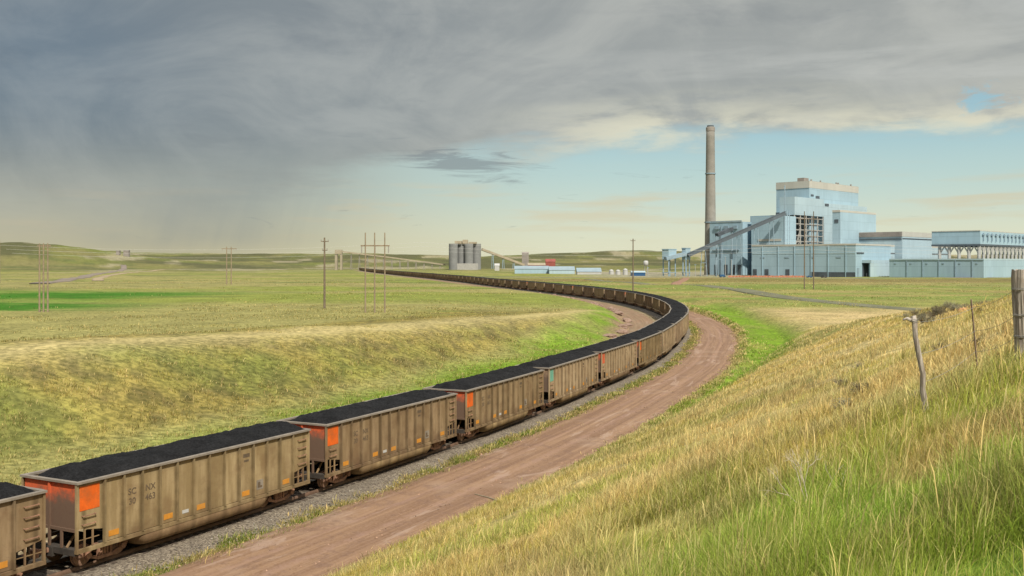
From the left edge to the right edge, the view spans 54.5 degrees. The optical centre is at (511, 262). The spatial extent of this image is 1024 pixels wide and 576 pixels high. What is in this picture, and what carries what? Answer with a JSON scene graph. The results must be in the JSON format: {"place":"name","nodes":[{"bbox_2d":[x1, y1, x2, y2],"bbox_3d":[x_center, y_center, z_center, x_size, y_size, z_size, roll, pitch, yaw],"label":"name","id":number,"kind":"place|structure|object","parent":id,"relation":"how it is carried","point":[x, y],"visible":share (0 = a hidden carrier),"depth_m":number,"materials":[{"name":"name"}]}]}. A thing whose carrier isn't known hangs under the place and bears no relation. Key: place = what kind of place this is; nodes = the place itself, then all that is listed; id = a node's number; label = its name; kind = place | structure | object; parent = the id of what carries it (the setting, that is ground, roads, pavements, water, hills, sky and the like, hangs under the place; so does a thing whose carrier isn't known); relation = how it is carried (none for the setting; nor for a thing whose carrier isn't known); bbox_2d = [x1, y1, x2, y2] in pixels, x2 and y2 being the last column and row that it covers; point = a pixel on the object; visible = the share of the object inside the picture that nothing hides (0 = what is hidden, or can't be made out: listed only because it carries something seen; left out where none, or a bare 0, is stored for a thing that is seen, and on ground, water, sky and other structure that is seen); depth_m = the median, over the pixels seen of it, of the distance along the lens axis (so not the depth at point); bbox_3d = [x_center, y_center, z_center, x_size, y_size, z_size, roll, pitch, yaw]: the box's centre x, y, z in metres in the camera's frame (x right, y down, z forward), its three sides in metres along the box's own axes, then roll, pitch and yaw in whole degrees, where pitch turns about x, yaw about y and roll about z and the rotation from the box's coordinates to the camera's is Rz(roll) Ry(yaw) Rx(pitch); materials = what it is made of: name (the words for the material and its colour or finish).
{"place":"outdoors","nodes":[
{"label":"outdoors","id":0,"kind":"place"},
{"bbox_2d":[91,269,169,280],"bbox_3d":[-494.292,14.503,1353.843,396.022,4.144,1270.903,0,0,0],"label":"farm track","id":1,"kind":"structure","parent":0,"point":[100,278],"depth_m":972.68,"materials":[{"name":"beige soil"}]},
{"bbox_2d":[159,277,736,575],"bbox_3d":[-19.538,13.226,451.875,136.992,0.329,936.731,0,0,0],"label":"dirt road","id":2,"kind":"structure","parent":0,"point":[308,542],"depth_m":57.64,"materials":[{"name":"brown soil"}]},
{"bbox_2d":[0,242,1023,575],"bbox_3d":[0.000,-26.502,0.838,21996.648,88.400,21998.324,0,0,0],"label":"ground","id":3,"kind":"structure","parent":0,"point":[22,266],"depth_m":161.17,"materials":[{"name":"green plant"}]},
{"bbox_2d":[37,243,50,311],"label":"transmission structure","id":4,"kind":"object","parent":3,"relation":"on","point":[43,245],"visible":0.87,"depth_m":207.87,"materials":[{"name":"wood"}]},
{"bbox_2d":[29,265,126,283],"bbox_3d":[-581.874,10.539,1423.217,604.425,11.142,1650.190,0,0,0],"label":"highway","id":5,"kind":"structure","parent":3,"relation":"on","point":[123,267],"depth_m":855.42,"materials":[{"name":"grey asphalt"}]},
{"bbox_2d":[123,250,129,256],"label":"hill tower","id":6,"kind":"structure","parent":3,"relation":"on","point":[126,253],"depth_m":2500.00,"materials":[{"name":"grey concrete"}]},
{"bbox_2d":[222,247,236,283],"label":"transmission structure","id":7,"kind":"object","parent":3,"relation":"on","point":[226,248],"visible":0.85,"depth_m":559.79,"materials":[{"name":"wood"}]},
{"bbox_2d":[321,238,328,307],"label":"power pole","id":8,"kind":"object","parent":3,"relation":"on","point":[324,292],"visible":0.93,"depth_m":234.84,"materials":[{"name":"brown wood"}]},
{"bbox_2d":[335,250,342,269],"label":"crusher tower","id":9,"kind":"structure","parent":3,"relation":"on","point":[337,252],"depth_m":1996.00,"materials":[{"name":"beige concrete"}]},
{"bbox_2d":[22,270,691,575],"bbox_3d":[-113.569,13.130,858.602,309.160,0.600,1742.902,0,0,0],"label":"track ballast","id":10,"kind":"structure","parent":3,"relation":"on","point":[260,521],"depth_m":54.60,"materials":[{"name":"grey gravel"}]},
{"bbox_2d":[21,270,684,575],"bbox_3d":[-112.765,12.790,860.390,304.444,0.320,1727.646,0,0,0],"label":"railway track","id":11,"kind":"structure","parent":10,"relation":"on","point":[149,545],"depth_m":54.97,"materials":[{"name":"metal"}]},
{"bbox_2d":[0,482,46,575],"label":"coal hopper car","id":12,"kind":"object","parent":11,"relation":"on","point":[22,518],"visible":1,"depth_m":38.27,"materials":[{"name":"beige paint"}]},
{"bbox_2d":[20,421,310,565],"bbox_3d":[-15.774,10.620,47.619,3.551,4.120,16.450,0,0,27],"label":"coal hopper car","id":13,"kind":"object","parent":11,"relation":"on","point":[111,504],"visible":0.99,"depth_m":44.74,"materials":[{"name":"paint"}]},
{"bbox_2d":[276,389,457,487],"bbox_3d":[-8.534,10.644,62.085,3.551,4.073,16.450,0,0,26],"label":"coal hopper car","id":14,"kind":"object","parent":11,"relation":"on","point":[362,437],"visible":0.98,"depth_m":59.46,"materials":[{"name":"paint"}]},
{"bbox_2d":[422,365,544,440],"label":"coal hopper car","id":15,"kind":"object","parent":11,"relation":"on","point":[489,400],"visible":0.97,"depth_m":74.25,"materials":[{"name":"paint"}]},
{"bbox_2d":[527,281,536,290],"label":"coal hopper car","id":16,"kind":"object","parent":11,"relation":"on","point":[531,285],"visible":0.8,"depth_m":456.51,"materials":[{"name":"paint"}]},
{"bbox_2d":[536,282,548,291],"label":"coal hopper car","id":17,"kind":"object","parent":11,"relation":"on","point":[540,286],"visible":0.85,"depth_m":439.51,"materials":[{"name":"paint"}]},
{"bbox_2d":[545,283,555,292],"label":"coal hopper car","id":18,"kind":"object","parent":11,"relation":"on","point":[549,287],"visible":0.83,"depth_m":423.95,"materials":[{"name":"paint"}]},
{"bbox_2d":[515,349,598,409],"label":"coal hopper car","id":19,"kind":"object","parent":11,"relation":"on","point":[570,374],"visible":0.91,"depth_m":89.28,"materials":[{"name":"beige paint"}]},
{"bbox_2d":[554,283,564,293],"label":"coal hopper car","id":20,"kind":"object","parent":11,"relation":"on","point":[558,287],"visible":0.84,"depth_m":408.99,"materials":[{"name":"paint"}]},
{"bbox_2d":[563,284,574,294],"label":"coal hopper car","id":21,"kind":"object","parent":11,"relation":"on","point":[567,288],"visible":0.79,"depth_m":392.43,"materials":[{"name":"paint"}]},
{"bbox_2d":[573,285,586,296],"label":"coal hopper car","id":22,"kind":"object","parent":11,"relation":"on","point":[577,290],"visible":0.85,"depth_m":376.53,"materials":[{"name":"paint"}]},
{"bbox_2d":[583,286,595,297],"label":"coal hopper car","id":23,"kind":"object","parent":11,"relation":"on","point":[588,291],"visible":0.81,"depth_m":360.83,"materials":[{"name":"paint"}]},
{"bbox_2d":[594,287,606,299],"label":"coal hopper car","id":24,"kind":"object","parent":11,"relation":"on","point":[599,292],"visible":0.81,"depth_m":344.64,"materials":[{"name":"paint"}]},
{"bbox_2d":[577,338,637,387],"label":"coal hopper car","id":25,"kind":"object","parent":11,"relation":"on","point":[617,358],"visible":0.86,"depth_m":104.93,"materials":[{"name":"beige paint"}]},
{"bbox_2d":[605,288,619,301],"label":"coal hopper car","id":26,"kind":"object","parent":11,"relation":"on","point":[609,293],"visible":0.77,"depth_m":328.49,"materials":[{"name":"paint"}]},
{"bbox_2d":[615,289,630,303],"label":"coal hopper car","id":27,"kind":"object","parent":11,"relation":"on","point":[620,295],"visible":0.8,"depth_m":312.68,"materials":[{"name":"paint"}]},
{"bbox_2d":[626,291,640,305],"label":"coal hopper car","id":28,"kind":"object","parent":11,"relation":"on","point":[630,297],"visible":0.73,"depth_m":296.18,"materials":[{"name":"paint"}]},
{"bbox_2d":[613,329,661,370],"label":"coal hopper car","id":29,"kind":"object","parent":11,"relation":"on","point":[649,346],"visible":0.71,"depth_m":120.08,"materials":[{"name":"paint"}]},
{"bbox_2d":[635,292,648,307],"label":"coal hopper car","id":30,"kind":"object","parent":11,"relation":"on","point":[640,299],"visible":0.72,"depth_m":280.43,"materials":[{"name":"paint"}]},
{"bbox_2d":[644,294,658,309],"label":"coal hopper car","id":31,"kind":"object","parent":11,"relation":"on","point":[648,301],"visible":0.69,"depth_m":264.19,"materials":[{"name":"paint"}]},
{"bbox_2d":[639,322,674,356],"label":"coal hopper car","id":32,"kind":"object","parent":11,"relation":"on","point":[667,330],"visible":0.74,"depth_m":136.17,"materials":[{"name":"beige paint"}]},
{"bbox_2d":[652,296,666,313],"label":"coal hopper car","id":33,"kind":"object","parent":11,"relation":"on","point":[656,299],"visible":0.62,"depth_m":247.53,"materials":[{"name":"paint"}]},
{"bbox_2d":[653,316,682,346],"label":"coal hopper car","id":34,"kind":"object","parent":11,"relation":"on","point":[677,322],"visible":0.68,"depth_m":151.25,"materials":[{"name":"paint"}]},
{"bbox_2d":[659,298,678,315],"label":"coal hopper car","id":35,"kind":"object","parent":11,"relation":"on","point":[662,305],"visible":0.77,"depth_m":231.62,"materials":[{"name":"paint"}]},
{"bbox_2d":[662,312,687,336],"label":"coal hopper car","id":36,"kind":"object","parent":11,"relation":"on","point":[683,315],"visible":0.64,"depth_m":166.65,"materials":[{"name":"paint"}]},
{"bbox_2d":[665,301,684,314],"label":"coal hopper car","id":37,"kind":"object","parent":11,"relation":"on","point":[667,303],"visible":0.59,"depth_m":215.58,"materials":[{"name":"paint"}]},
{"bbox_2d":[668,307,688,326],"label":"coal hopper car","id":38,"kind":"object","parent":11,"relation":"on","point":[681,309],"visible":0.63,"depth_m":181.65,"materials":[{"name":"paint"}]},
{"bbox_2d":[669,304,688,309],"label":"coal hopper car","id":39,"kind":"object","parent":11,"relation":"on","point":[676,305],"visible":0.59,"depth_m":200.65,"materials":[{"name":"paint"}]},
{"bbox_2d":[488,278,495,284],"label":"coal hopper car","id":40,"kind":"object","parent":10,"relation":"on","point":[490,281],"visible":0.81,"depth_m":551.54,"materials":[{"name":"paint"}]},
{"bbox_2d":[493,278,499,285],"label":"coal hopper car","id":41,"kind":"object","parent":10,"relation":"on","point":[496,282],"visible":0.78,"depth_m":534.89,"materials":[{"name":"paint"}]},
{"bbox_2d":[499,279,506,286],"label":"coal hopper car","id":42,"kind":"object","parent":10,"relation":"on","point":[502,282],"visible":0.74,"depth_m":518.89,"materials":[{"name":"paint"}]},
{"bbox_2d":[505,279,512,287],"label":"coal hopper car","id":43,"kind":"object","parent":10,"relation":"on","point":[508,282],"visible":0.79,"depth_m":504.05,"materials":[{"name":"paint"}]},
{"bbox_2d":[512,280,522,287],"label":"coal hopper car","id":44,"kind":"object","parent":10,"relation":"on","point":[515,283],"visible":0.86,"depth_m":487.91,"materials":[{"name":"paint"}]},
{"bbox_2d":[519,280,528,288],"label":"coal hopper car","id":45,"kind":"object","parent":10,"relation":"on","point":[523,284],"visible":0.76,"depth_m":471.48,"materials":[{"name":"paint"}]},
{"bbox_2d":[361,233,389,312],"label":"transmission structure","id":46,"kind":"object","parent":3,"relation":"on","point":[374,245],"visible":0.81,"depth_m":205.88,"materials":[{"name":"brown wood"}]},
{"bbox_2d":[342,251,444,269],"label":"overland conveyor","id":47,"kind":"object","parent":3,"relation":"on","point":[391,260],"visible":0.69,"depth_m":2009.28,"materials":[{"name":"beige metal"}]},
{"bbox_2d":[105,313,736,575],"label":"loose stones","id":48,"kind":"object","parent":3,"relation":"on","point":[134,569],"visible":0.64,"depth_m":57.75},
{"bbox_2d":[101,305,751,575],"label":"weeds","id":49,"kind":"object","parent":3,"relation":"on","point":[740,337],"visible":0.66,"depth_m":80.26,"materials":[{"name":"green plant"}]},
{"bbox_2d":[449,240,480,269],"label":"silo block","id":50,"kind":"structure","parent":3,"relation":"on","point":[468,259],"depth_m":1987.84,"materials":[{"name":"concrete"}]},
{"bbox_2d":[494,263,499,270],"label":"pump house","id":51,"kind":"structure","parent":3,"relation":"on","point":[496,265],"depth_m":1800.00,"materials":[{"name":"white paint"}]},
{"bbox_2d":[481,248,524,268],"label":"silo conveyor","id":52,"kind":"object","parent":3,"relation":"on","point":[504,257],"visible":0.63,"depth_m":2032.41,"materials":[{"name":"beige metal"}]},
{"bbox_2d":[0,278,1009,381],"bbox_3d":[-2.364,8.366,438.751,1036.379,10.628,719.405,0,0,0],"label":"prairie tufts","id":53,"kind":"object","parent":3,"relation":"on","point":[339,310],"visible":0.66,"depth_m":238.74,"materials":[{"name":"green plant"}]},
{"bbox_2d":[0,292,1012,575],"bbox_3d":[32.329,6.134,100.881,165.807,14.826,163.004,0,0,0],"label":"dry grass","id":54,"kind":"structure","parent":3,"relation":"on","point":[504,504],"depth_m":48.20,"materials":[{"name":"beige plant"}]},
{"bbox_2d":[522,252,528,265],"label":"hill tower","id":55,"kind":"structure","parent":3,"relation":"on","point":[525,258],"depth_m":2300.00,"materials":[{"name":"grey concrete"}]},
{"bbox_2d":[514,266,548,273],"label":"storage shed","id":56,"kind":"structure","parent":3,"relation":"on","point":[531,270],"depth_m":1150.00,"materials":[{"name":"white metal"}]},
{"bbox_2d":[528,263,545,265],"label":"storage shed","id":57,"kind":"structure","parent":3,"relation":"on","point":[536,264],"depth_m":1852.42,"materials":[{"name":"beige metal"}]},
{"bbox_2d":[545,259,555,265],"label":"red shed","id":58,"kind":"structure","parent":3,"relation":"on","point":[549,262],"depth_m":1900.00,"materials":[{"name":"red metal"}]},
{"bbox_2d":[548,266,574,273],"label":"storage shed","id":59,"kind":"structure","parent":3,"relation":"on","point":[561,269],"depth_m":1131.65,"materials":[{"name":"white metal"}]},
{"bbox_2d":[576,268,601,274],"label":"storage shed","id":60,"kind":"structure","parent":3,"relation":"on","point":[588,271],"depth_m":1093.16,"materials":[{"name":"white paint"}]},
{"bbox_2d":[603,333,617,338],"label":"boulder","id":61,"kind":"object","parent":3,"relation":"on","point":[610,335],"visible":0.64,"depth_m":172.69,"materials":[{"name":"brown stone"}]},
{"bbox_2d":[615,329,628,333],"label":"boulder","id":62,"kind":"object","parent":3,"relation":"on","point":[622,331],"visible":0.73,"depth_m":185.36,"materials":[{"name":"brown stone"}]},
{"bbox_2d":[631,239,634,290],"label":"power pole","id":63,"kind":"object","parent":3,"relation":"on","point":[633,240],"visible":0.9,"depth_m":384.85,"materials":[{"name":"wood"}]},
{"bbox_2d":[631,271,645,275],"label":"site office","id":64,"kind":"structure","parent":3,"relation":"on","point":[639,273],"depth_m":1000.00,"materials":[{"name":"blue paint"}]},
{"bbox_2d":[662,249,676,275],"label":"transfer tower","id":65,"kind":"structure","parent":3,"relation":"on","point":[667,252],"depth_m":979.26,"materials":[{"name":"blue metal"}]},
{"bbox_2d":[664,252,686,259],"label":"short conveyor","id":66,"kind":"object","parent":65,"relation":"attached to","point":[678,255],"visible":1,"depth_m":977.87,"materials":[{"name":"blue metal"}]},
{"bbox_2d":[681,248,690,275],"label":"transfer tower","id":67,"kind":"structure","parent":3,"relation":"on","point":[686,250],"depth_m":987.97,"materials":[{"name":"blue metal"}]},
{"bbox_2d":[350,313,1023,575],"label":"grass","id":68,"kind":"structure","parent":3,"relation":"on","point":[785,535],"depth_m":9.85,"materials":[{"name":"green plant"}]},
{"bbox_2d":[704,125,715,274],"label":"smokestack","id":69,"kind":"object","parent":3,"relation":"on","point":[710,206],"visible":0.83,"depth_m":1060.73,"materials":[{"name":"concrete"}]},
{"bbox_2d":[715,227,733,275],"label":"inclined duct","id":70,"kind":"object","parent":3,"relation":"on","point":[725,231],"visible":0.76,"depth_m":1004.51,"materials":[{"name":"grey metal"}]},
{"bbox_2d":[687,211,785,275],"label":"conveyor gallery","id":71,"kind":"object","parent":3,"relation":"on","point":[740,232],"visible":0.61,"depth_m":988.43,"materials":[{"name":"grey metal"}]},
{"bbox_2d":[710,215,773,274],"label":"filter house","id":72,"kind":"structure","parent":3,"relation":"on","point":[744,246],"depth_m":1035.81,"materials":[{"name":"light blue painted metal siding"},{"name":"blue grey steel"}]},
{"bbox_2d":[728,275,803,277],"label":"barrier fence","id":73,"kind":"object","parent":3,"relation":"on","point":[797,276],"visible":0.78,"depth_m":875.08,"materials":[{"name":"grey metal"}]},
{"bbox_2d":[751,185,795,274],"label":"coal bunker building","id":74,"kind":"structure","parent":3,"relation":"on","point":[784,229],"depth_m":1010.54,"materials":[{"name":"blue metal"}]},
{"bbox_2d":[759,445,848,505],"bbox_3d":[2.534,1.861,8.620,0.841,0.531,0.360,0,0,0],"label":"dead weed","id":75,"kind":"object","parent":3,"relation":"on","point":[799,471],"visible":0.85,"depth_m":8.63,"materials":[{"name":"beige plant"}]},
{"bbox_2d":[804,211,818,288],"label":"transmission structure","id":76,"kind":"object","parent":3,"relation":"on","point":[813,248],"visible":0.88,"depth_m":395.81,"materials":[{"name":"wood"}]},
{"bbox_2d":[752,243,890,276],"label":"turbine hall","id":77,"kind":"structure","parent":3,"relation":"on","point":[840,260],"depth_m":931.94,"materials":[{"name":"blue metal"}]},
{"bbox_2d":[776,178,875,243],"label":"boiler house","id":78,"kind":"structure","parent":3,"relation":"on","point":[841,215],"depth_m":1053.08,"materials":[{"name":"paint"}]},
{"bbox_2d":[827,397,851,409],"bbox_3d":[6.543,2.793,19.393,0.705,0.406,0.610,0,0,31],"label":"sagebrush","id":79,"kind":"object","parent":3,"relation":"on","point":[841,402],"visible":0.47,"depth_m":19.37,"materials":[{"name":"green plant"}]},
{"bbox_2d":[849,380,871,395],"bbox_3d":[8.264,2.931,23.274,0.744,0.416,0.613,0,0,27],"label":"sagebrush","id":80,"kind":"object","parent":3,"relation":"on","point":[856,385],"visible":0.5,"depth_m":23.27,"materials":[{"name":"beige plant"}]},
{"bbox_2d":[862,260,888,276],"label":"loading annex","id":81,"kind":"object","parent":3,"relation":"on","point":[875,268],"visible":0.19,"depth_m":912.16,"materials":[{"name":"white metal"}]},
{"bbox_2d":[859,231,931,258],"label":"machine hall","id":82,"kind":"structure","parent":3,"relation":"on","point":[907,244],"depth_m":1003.10,"materials":[{"name":"metal"}]},
{"bbox_2d":[902,315,928,411],"bbox_3d":[5.493,1.435,13.501,0.350,1.437,0.110,0,0,0],"label":"fence post","id":83,"kind":"object","parent":3,"relation":"on","point":[913,319],"visible":0.94,"depth_m":13.47,"materials":[{"name":"wood"}]},
{"bbox_2d":[891,245,947,258],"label":"workshop building","id":84,"kind":"structure","parent":3,"relation":"on","point":[944,253],"depth_m":1066.14,"materials":[{"name":"metal"}]},
{"bbox_2d":[917,313,930,322],"bbox_3d":[25.742,3.486,62.276,1.321,0.655,1.510,0,0,40],"label":"sagebrush","id":85,"kind":"object","parent":3,"relation":"on","point":[920,318],"visible":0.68,"depth_m":62.14,"materials":[{"name":"brown plant"}]},
{"bbox_2d":[921,314,936,322],"bbox_3d":[24.763,3.353,58.587,1.194,0.785,1.494,0,0,35],"label":"sagebrush","id":86,"kind":"object","parent":3,"relation":"on","point":[930,318],"visible":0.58,"depth_m":58.61,"materials":[{"name":"brown plant"}]},
{"bbox_2d":[925,308,939,317],"bbox_3d":[27.355,3.256,64.743,1.067,0.717,0.996,0,0,1],"label":"sagebrush","id":87,"kind":"object","parent":3,"relation":"on","point":[934,313],"visible":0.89,"depth_m":64.71,"materials":[{"name":"brown plant"}]},
{"bbox_2d":[929,307,951,315],"bbox_3d":[27.901,3.168,64.637,1.440,0.721,0.957,0,0,36],"label":"sagebrush","id":88,"kind":"object","parent":3,"relation":"on","point":[939,313],"visible":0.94,"depth_m":64.65,"materials":[{"name":"brown plant"}]},
{"bbox_2d":[947,302,963,310],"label":"sagebrush","id":89,"kind":"object","parent":3,"relation":"on","point":[956,307],"visible":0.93,"depth_m":65.93,"materials":[{"name":"beige plant"}]},
{"bbox_2d":[889,259,1023,277],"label":"warehouse","id":90,"kind":"structure","parent":3,"relation":"on","point":[980,268],"depth_m":868.18,"materials":[{"name":"blue metal"}]},
{"bbox_2d":[970,299,977,368],"bbox_3d":[7.091,1.233,15.203,0.142,1.346,0.026,0,0,0],"label":"fence stake","id":91,"kind":"object","parent":3,"relation":"on","point":[974,333],"visible":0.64,"depth_m":15.20,"materials":[{"name":"brown wood"}]},
{"bbox_2d":[931,230,1023,258],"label":"cooling condenser","id":92,"kind":"object","parent":3,"relation":"on","point":[970,239],"visible":0.83,"depth_m":901.51,"materials":[{"name":"blue metal"}]},
{"bbox_2d":[1011,269,1023,359],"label":"fence post","id":93,"kind":"object","parent":3,"relation":"on","point":[1017,281],"visible":0.95,"depth_m":14.13,"materials":[{"name":"wood"}]},
{"bbox_2d":[922,316,1014,353],"bbox_3d":[7.891,0.781,14.666,5.109,0.931,1.364,0,0,-11],"label":"fence wire","id":94,"kind":"object","parent":93,"relation":"attached to","point":[967,335],"visible":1,"depth_m":14.53,"materials":[{"name":"grey metal"}]},
{"bbox_2d":[925,290,1013,321],"bbox_3d":[7.869,0.382,14.664,5.157,0.876,1.358,0,0,-11],"label":"fence wire","id":95,"kind":"object","parent":93,"relation":"attached to","point":[969,309],"visible":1,"depth_m":14.52,"materials":[{"name":"grey metal"}]},
{"bbox_2d":[928,337,1015,380],"bbox_3d":[7.911,1.129,14.669,5.066,1.018,1.370,0,0,-11],"label":"fence wire","id":96,"kind":"object","parent":93,"relation":"attached to","point":[969,356],"visible":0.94,"depth_m":14.52,"materials":[{"name":"grey metal"}]},
{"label":"lattice mast","id":97,"kind":"object","parent":3,"relation":"on","visible":0},
{"bbox_2d":[13,245,932,253],"bbox_3d":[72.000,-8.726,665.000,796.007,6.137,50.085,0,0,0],"label":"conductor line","id":98,"kind":"object","parent":97,"relation":"attached to","point":[485,249],"visible":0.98,"depth_m":657.74,"materials":[{"name":"metal"}]},
{"bbox_2d":[19,249,941,257],"bbox_3d":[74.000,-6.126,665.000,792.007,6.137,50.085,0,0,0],"label":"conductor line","id":99,"kind":"object","parent":97,"relation":"attached to","point":[517,254],"visible":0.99,"depth_m":659.21,"materials":[{"name":"metal"}]},
{"bbox_2d":[8,241,1023,249],"bbox_3d":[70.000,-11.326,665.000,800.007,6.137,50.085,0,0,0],"label":"conductor line","id":100,"kind":"object","parent":97,"relation":"attached to","point":[655,247],"visible":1,"depth_m":665.39,"materials":[{"name":"metal"}]},
{"bbox_2d":[0,0,1023,256],"label":"sky","id":101,"kind":"structure","parent":0,"point":[147,126],"materials":[{"name":"grey"}]},
{"bbox_2d":[407,277,653,333],"bbox_3d":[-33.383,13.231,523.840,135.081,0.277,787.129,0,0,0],"label":"dirt road","id":102,"kind":"structure","parent":0,"point":[639,320],"depth_m":251.60,"materials":[{"name":"brown soil"}]},
{"bbox_2d":[667,278,688,284],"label":"dirt path","id":103,"kind":"structure","parent":0,"point":[682,280],"depth_m":637.42,"materials":[{"name":"beige soil"}]},
{"bbox_2d":[585,279,925,310],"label":"overgrown path","id":104,"kind":"structure","parent":0,"point":[759,293],"depth_m":317.31,"materials":[{"name":"beige soil"}]},
{"bbox_2d":[538,277,1006,278],"bbox_3d":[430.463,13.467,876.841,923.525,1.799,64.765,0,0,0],"label":"gravel road","id":105,"kind":"structure","parent":0,"point":[765,277],"depth_m":855.79,"materials":[{"name":"beige gravel"}]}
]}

